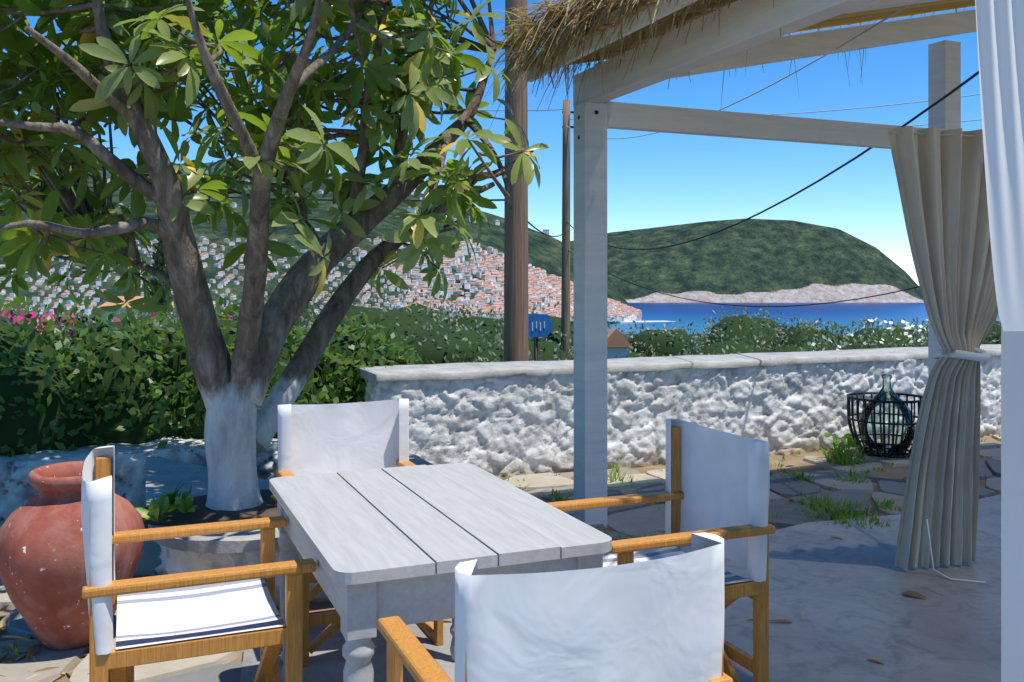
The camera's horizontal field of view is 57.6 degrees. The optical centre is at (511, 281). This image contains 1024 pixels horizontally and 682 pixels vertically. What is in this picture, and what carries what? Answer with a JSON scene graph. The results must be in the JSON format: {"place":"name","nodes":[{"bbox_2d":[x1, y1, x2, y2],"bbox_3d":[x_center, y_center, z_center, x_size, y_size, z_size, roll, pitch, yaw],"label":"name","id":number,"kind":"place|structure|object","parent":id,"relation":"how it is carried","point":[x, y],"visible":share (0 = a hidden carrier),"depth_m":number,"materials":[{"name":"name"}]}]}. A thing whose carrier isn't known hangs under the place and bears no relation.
{"place":"outdoors","nodes":[
{"label":"outdoors","id":0,"kind":"place"},
{"bbox_2d":[27,161,328,178],"bbox_3d":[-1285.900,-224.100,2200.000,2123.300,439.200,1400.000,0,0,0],"label":"ridge hill","id":1,"kind":"structure","parent":0,"point":[108,174],"depth_m":2346.36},
{"bbox_2d":[0,174,631,318],"bbox_3d":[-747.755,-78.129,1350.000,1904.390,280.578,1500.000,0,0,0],"label":"town hill","id":2,"kind":"structure","parent":0,"point":[544,252],"depth_m":1157.12,"materials":[{"name":"stone"}]},
{"bbox_2d":[0,171,641,321],"bbox_3d":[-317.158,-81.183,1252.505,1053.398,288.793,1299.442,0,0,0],"label":"town houses","id":3,"kind":"structure","parent":2,"relation":"on","point":[542,285],"depth_m":1111.72,"materials":[{"name":"white"}]},
{"bbox_2d":[58,316,849,345],"bbox_3d":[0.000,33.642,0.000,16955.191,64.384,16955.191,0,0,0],"label":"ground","id":4,"kind":"structure","parent":0,"point":[627,338],"depth_m":1165.23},
{"bbox_2d":[97,296,175,321],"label":"valley house","id":5,"kind":"structure","parent":4,"relation":"on","point":[123,299],"depth_m":255.60,"materials":[{"name":"white"}]},
{"bbox_2d":[145,236,173,316],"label":"cypress tree","id":6,"kind":"object","parent":4,"relation":"on","point":[159,242],"depth_m":61.71,"materials":[{"name":"green plant"}]},
{"bbox_2d":[0,288,434,458],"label":"hedge","id":7,"kind":"object","parent":4,"relation":"on","point":[79,351],"depth_m":6.37,"materials":[{"name":"green plant"}]},
{"bbox_2d":[0,465,992,681],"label":"fallen leaves","id":8,"kind":"object","parent":4,"relation":"on","point":[32,650],"visible":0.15,"depth_m":3.63,"materials":[{"name":"plant"}]},
{"bbox_2d":[0,434,1000,681],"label":"flagstone paving","id":9,"kind":"structure","parent":4,"relation":"on","point":[634,521],"depth_m":5.76,"materials":[{"name":"stone"}]},
{"bbox_2d":[0,461,144,650],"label":"terracotta urn","id":10,"kind":"object","parent":9,"relation":"on","point":[42,570],"visible":0.66,"depth_m":3.51,"materials":[{"name":"orange ceramic"}]},
{"bbox_2d":[81,446,316,681],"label":"chair","id":11,"kind":"object","parent":9,"relation":"on","point":[167,617],"visible":1,"depth_m":2.60,"materials":[{"name":"white fabric"}]},
{"bbox_2d":[0,429,999,655],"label":"weeds","id":12,"kind":"object","parent":9,"relation":"on","point":[837,455],"visible":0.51,"depth_m":6.12,"materials":[{"name":"green plant"}]},
{"bbox_2d":[527,0,976,527],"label":"pergola","id":13,"kind":"object","parent":9,"relation":"on","point":[752,26],"visible":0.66,"depth_m":5.47,"materials":[{"name":"paint"}]},
{"bbox_2d":[523,0,974,70],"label":"thatched roof","id":14,"kind":"structure","parent":13,"relation":"on","point":[881,14],"depth_m":5.96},
{"bbox_2d":[843,0,942,13],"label":"pergola rafters","id":15,"kind":"object","parent":13,"relation":"attached to","point":[879,4],"depth_m":4.38,"materials":[{"name":"white wood"}]},
{"bbox_2d":[889,132,982,136],"bbox_3d":[2.529,-0.720,4.660,1.450,0.007,0.008,0,0,-13],"label":"curtain rail","id":16,"kind":"object","parent":13,"relation":"attached to","point":[927,134],"visible":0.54,"depth_m":4.54,"materials":[{"name":"grey metal"}]},
{"bbox_2d":[887,125,998,582],"bbox_3d":[2.316,0.332,4.599,0.992,2.164,0.346,0,0,-24],"label":"beige curtain","id":17,"kind":"object","parent":16,"relation":"hanging from","point":[941,181],"visible":0.89,"depth_m":4.59,"materials":[{"name":"beige fabric"}]},
{"bbox_2d":[975,0,1023,330],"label":"white curtain","id":18,"kind":"object","parent":13,"relation":"attached to","point":[1000,32],"visible":1,"depth_m":1.32,"materials":[{"name":"white fabric"}]},
{"bbox_3d":[4.478,-1.977,3.273,6.420,1.412,7.420,0,0,-23],"label":"roof thatch","id":19,"kind":"object","parent":13,"relation":"on","visible":0},
{"bbox_2d":[474,0,964,128],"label":"fringe","id":20,"kind":"object","parent":19,"relation":"on","point":[573,19],"visible":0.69,"depth_m":4.73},
{"bbox_2d":[846,374,922,457],"bbox_3d":[3.082,1.090,7.663,0.630,0.650,0.630,0,0,-23],"label":"iron basket","id":21,"kind":"object","parent":9,"relation":"on","point":[895,450],"visible":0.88,"depth_m":7.68,"materials":[{"name":"grey metal"}]},
{"bbox_2d":[504,0,569,361],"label":"utility poles","id":22,"kind":"object","parent":4,"relation":"on","point":[516,338],"visible":0.45,"depth_m":8.91,"materials":[{"name":"brown wood"}]},
{"bbox_2d":[89,71,978,306],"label":"power cables","id":23,"kind":"object","parent":22,"relation":"attached to","point":[908,122],"visible":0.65,"depth_m":9.90,"materials":[{"name":"black plastic"}]},
{"bbox_2d":[528,314,553,360],"bbox_3d":[0.327,2.107,10.530,0.294,3.487,0.071,0,0,0],"label":"arrow sign","id":24,"kind":"object","parent":4,"relation":"on","point":[540,325],"visible":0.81,"depth_m":10.50,"materials":[{"name":"blue metal"}]},
{"bbox_2d":[607,327,632,358],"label":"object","id":25,"kind":"structure","parent":4,"relation":"on","point":[618,343],"depth_m":11.83,"materials":[{"name":"blue"}]},
{"bbox_2d":[240,494,1000,681],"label":"concrete floor","id":26,"kind":"structure","parent":4,"relation":"on","point":[846,607],"depth_m":3.92,"materials":[{"name":"grey concrete"}]},
{"bbox_2d":[276,399,443,666],"bbox_3d":[-0.622,0.964,3.775,0.575,0.905,0.612,0,0,-22],"label":"chair","id":27,"kind":"object","parent":26,"relation":"on","point":[323,438],"visible":0.31,"depth_m":4.03,"materials":[{"name":"white fabric"}]},
{"bbox_2d":[269,463,611,681],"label":"table","id":28,"kind":"object","parent":26,"relation":"on","point":[402,542],"visible":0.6,"depth_m":2.55,"materials":[{"name":"paint"}]},
{"bbox_2d":[377,532,732,681],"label":"chair","id":29,"kind":"object","parent":26,"relation":"on","point":[659,620],"visible":1,"depth_m":1.74,"materials":[{"name":"white fabric"}]},
{"bbox_2d":[548,418,774,681],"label":"chair","id":30,"kind":"object","parent":26,"relation":"on","point":[718,482],"visible":0.46,"depth_m":3.21,"materials":[{"name":"white fabric"}]},
{"bbox_2d":[1001,325,1023,681],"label":"post","id":31,"kind":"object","parent":4,"relation":"on","point":[1012,506],"depth_m":1.56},
{"bbox_3d":[0.927,6.151,24.500,32.819,9.066,27.360,0,0,0],"label":"olive grove","id":32,"kind":"object","parent":4,"relation":"on","visible":0},
{"bbox_2d":[1,284,1000,363],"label":"flowering shrubs","id":33,"kind":"object","parent":32,"relation":"on","point":[909,341],"visible":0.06,"depth_m":18.02,"materials":[{"name":"green plant"}]},
{"bbox_2d":[1,0,981,285],"label":"sky","id":34,"kind":"structure","parent":0,"point":[660,179],"materials":[{"name":"blue"}]},
{"bbox_2d":[0,302,1000,364],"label":"bushes","id":35,"kind":"object","parent":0,"point":[406,320],"visible":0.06,"depth_m":18.75,"materials":[{"name":"green plant"}]},
{"bbox_2d":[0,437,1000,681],"bbox_3d":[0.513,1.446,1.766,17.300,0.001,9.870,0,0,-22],"label":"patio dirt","id":36,"kind":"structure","parent":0,"point":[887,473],"depth_m":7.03,"materials":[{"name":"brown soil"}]},
{"bbox_2d":[0,436,277,520],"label":"stone wall","id":37,"kind":"structure","parent":36,"relation":"on","point":[17,490],"depth_m":5.88,"materials":[{"name":"stone"}]},
{"bbox_2d":[155,545,330,606],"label":"planter wall","id":38,"kind":"structure","parent":36,"relation":"on","point":[174,561],"depth_m":4.12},
{"bbox_2d":[142,489,276,525],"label":"planter soil","id":39,"kind":"structure","parent":38,"relation":"in","point":[203,513],"depth_m":4.38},
{"bbox_2d":[135,473,277,521],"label":"planter weeds","id":40,"kind":"object","parent":39,"relation":"in","point":[168,502],"visible":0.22,"depth_m":4.36,"materials":[{"name":"green plant"}]},
{"bbox_2d":[0,0,548,510],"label":"loquat tree","id":41,"kind":"object","parent":39,"relation":"in","point":[20,252],"depth_m":4.47,"materials":[{"name":"green plant"}]},
{"bbox_2d":[146,451,433,552],"bbox_3d":[-1.187,1.143,5.271,1.650,0.054,2.331,0,0,-22],"label":"planter rim","id":42,"kind":"object","parent":38,"relation":"attached to","point":[166,474],"visible":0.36,"depth_m":4.98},
{"bbox_2d":[364,356,1000,478],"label":"terrace wall","id":43,"kind":"structure","parent":36,"relation":"on","point":[503,427],"depth_m":7.30,"materials":[{"name":"white stone"}]},
{"bbox_2d":[356,344,1000,381],"bbox_3d":[2.640,0.673,8.260,8.000,0.083,0.640,0,0,-22],"label":"wall cap","id":44,"kind":"object","parent":43,"relation":"on","point":[453,371],"visible":0.74,"depth_m":7.42,"materials":[{"name":"white concrete"}]},
{"bbox_2d":[607,321,675,322],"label":"harbour quay","id":45,"kind":"structure","parent":0,"point":[640,321],"depth_m":1406.44,"materials":[{"name":"white concrete"}]},
{"bbox_2d":[432,5,981,138],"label":"overhead wires","id":46,"kind":"object","parent":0,"point":[881,21],"visible":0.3,"depth_m":11.43,"materials":[{"name":"grey"}]},
{"bbox_2d":[570,219,923,302],"bbox_3d":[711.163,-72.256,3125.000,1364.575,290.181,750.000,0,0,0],"label":"headland hill","id":47,"kind":"structure","parent":0,"point":[766,261],"depth_m":2913.38,"materials":[{"name":"green plant"}]},
{"bbox_2d":[607,302,1000,333],"bbox_3d":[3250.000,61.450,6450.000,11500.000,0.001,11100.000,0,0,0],"label":"sea","id":48,"kind":"structure","parent":0,"point":[841,314],"depth_m":1808.13,"materials":[{"name":"liquid"}]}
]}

